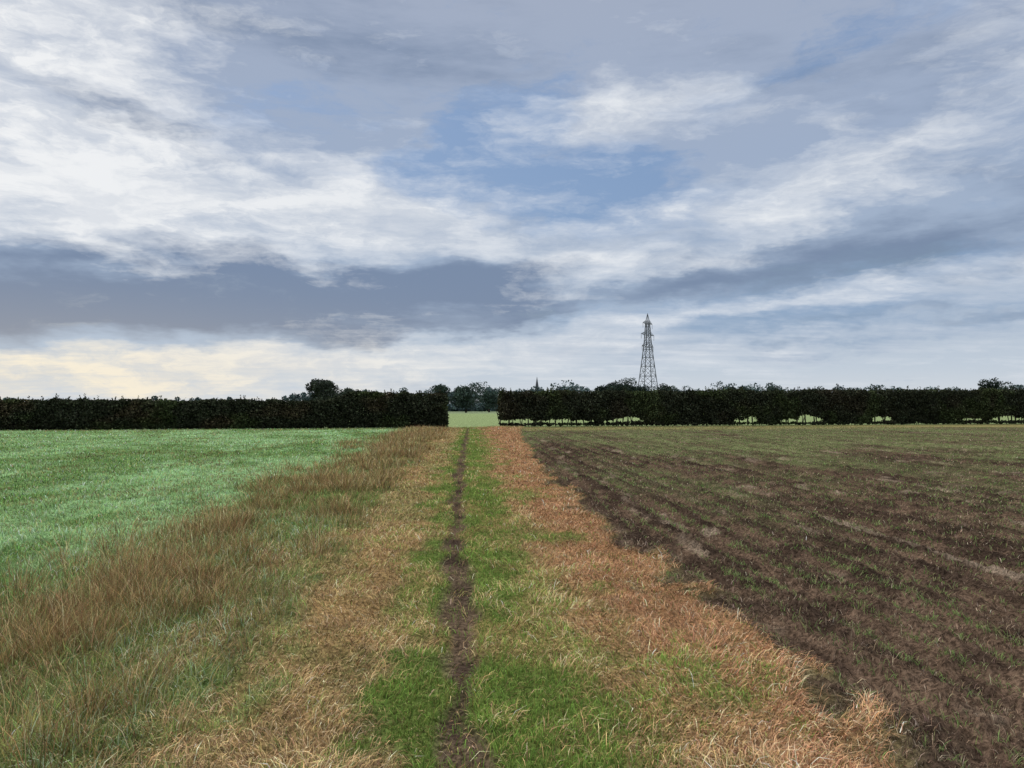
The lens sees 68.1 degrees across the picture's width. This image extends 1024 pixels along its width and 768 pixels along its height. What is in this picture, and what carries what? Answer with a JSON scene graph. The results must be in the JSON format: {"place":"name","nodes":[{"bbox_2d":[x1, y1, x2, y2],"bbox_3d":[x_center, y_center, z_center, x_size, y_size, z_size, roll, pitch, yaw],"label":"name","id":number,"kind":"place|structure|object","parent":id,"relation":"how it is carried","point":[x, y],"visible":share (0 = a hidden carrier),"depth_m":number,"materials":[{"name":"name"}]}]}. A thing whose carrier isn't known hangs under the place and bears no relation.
{"place":"outdoors","nodes":[
{"label":"outdoors","id":0,"kind":"place"},
{"bbox_2d":[0,425,456,767],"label":"tall dry grass","id":1,"kind":"structure","parent":0,"point":[123,583],"depth_m":6.30,"materials":[{"name":"plant"}]},
{"bbox_2d":[0,411,1023,767],"bbox_3d":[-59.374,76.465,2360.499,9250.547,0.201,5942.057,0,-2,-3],"label":"ground","id":2,"kind":"structure","parent":0,"point":[916,557],"depth_m":7.25,"materials":[{"name":"plant"}]},
{"bbox_2d":[0,387,448,429],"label":"hedge","id":3,"kind":"object","parent":2,"relation":"on","point":[403,408],"visible":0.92,"depth_m":57.87,"materials":[{"name":"green plant"}]},
{"bbox_2d":[305,378,344,399],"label":"oak tree","id":4,"kind":"object","parent":2,"relation":"on","point":[322,389],"visible":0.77,"depth_m":168.33,"materials":[{"name":"green plant"}]},
{"bbox_2d":[341,387,354,394],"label":"oak tree","id":5,"kind":"object","parent":2,"relation":"on","point":[346,390],"visible":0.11,"depth_m":199.37,"materials":[{"name":"green plant"}]},
{"bbox_2d":[431,384,451,400],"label":"oak tree","id":6,"kind":"object","parent":2,"relation":"on","point":[443,388],"visible":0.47,"depth_m":258.42,"materials":[{"name":"green plant"}]},
{"bbox_2d":[0,426,894,767],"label":"grass","id":7,"kind":"structure","parent":2,"relation":"on","point":[534,736],"depth_m":5.44,"materials":[{"name":"green plant"}]},
{"bbox_2d":[0,425,910,767],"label":"mown dry grass","id":8,"kind":"structure","parent":2,"relation":"on","point":[784,751],"depth_m":4.64,"materials":[{"name":"plant"}]},
{"bbox_2d":[448,383,482,412],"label":"oak tree","id":9,"kind":"object","parent":2,"relation":"on","point":[463,396],"visible":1,"depth_m":258.23,"materials":[{"name":"green plant"}]},
{"bbox_2d":[478,389,497,411],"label":"oak tree","id":10,"kind":"object","parent":2,"relation":"on","point":[490,400],"visible":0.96,"depth_m":277.81,"materials":[{"name":"green plant"}]},
{"bbox_2d":[2,380,1023,411],"bbox_3d":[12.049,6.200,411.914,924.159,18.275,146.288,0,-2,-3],"label":"distant trees","id":11,"kind":"object","parent":2,"relation":"on","point":[481,407],"visible":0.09,"depth_m":405.88,"materials":[{"name":"green plant"}]},
{"bbox_2d":[594,385,608,391],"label":"oak tree","id":12,"kind":"object","parent":2,"relation":"on","point":[600,388],"visible":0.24,"depth_m":239.46,"materials":[{"name":"green plant"}]},
{"bbox_2d":[603,377,637,392],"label":"oak tree","id":13,"kind":"object","parent":2,"relation":"on","point":[621,386],"visible":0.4,"depth_m":238.63,"materials":[{"name":"green plant"}]},
{"bbox_2d":[636,386,646,392],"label":"oak tree","id":14,"kind":"object","parent":2,"relation":"on","point":[638,388],"visible":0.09,"depth_m":248.06,"materials":[{"name":"green plant"}]},
{"bbox_2d":[638,313,660,404],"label":"electricity pylon","id":15,"kind":"object","parent":2,"relation":"on","point":[648,342],"visible":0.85,"depth_m":346.41,"materials":[{"name":"metal"}]},
{"bbox_2d":[657,383,681,392],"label":"oak tree","id":16,"kind":"object","parent":2,"relation":"on","point":[665,387],"visible":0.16,"depth_m":259.58,"materials":[{"name":"green plant"}]},
{"bbox_2d":[729,386,748,389],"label":"oak tree","id":17,"kind":"object","parent":2,"relation":"on","point":[745,388],"visible":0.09,"depth_m":278.65,"materials":[{"name":"green plant"}]},
{"bbox_2d":[495,386,1023,426],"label":"hedge","id":18,"kind":"object","parent":2,"relation":"on","point":[728,406],"visible":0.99,"depth_m":73.01,"materials":[{"name":"green plant"}]},
{"bbox_2d":[520,425,1023,767],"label":"crop seedlings","id":19,"kind":"object","parent":2,"relation":"on","point":[836,589],"visible":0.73,"depth_m":11.90,"materials":[{"name":"green plant"}]},
{"bbox_2d":[765,386,780,390],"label":"oak tree","id":20,"kind":"object","parent":2,"relation":"on","point":[771,388],"visible":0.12,"depth_m":278.22,"materials":[{"name":"green plant"}]},
{"bbox_2d":[522,425,1023,767],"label":"field stubble","id":21,"kind":"object","parent":2,"relation":"on","point":[893,699],"visible":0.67,"depth_m":8.23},
{"bbox_2d":[978,377,1014,390],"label":"oak tree","id":22,"kind":"object","parent":2,"relation":"on","point":[990,384],"visible":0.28,"depth_m":230.11,"materials":[{"name":"green plant"}]},
{"bbox_2d":[0,0,1023,401],"label":"sky","id":23,"kind":"structure","parent":0,"point":[203,199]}
]}

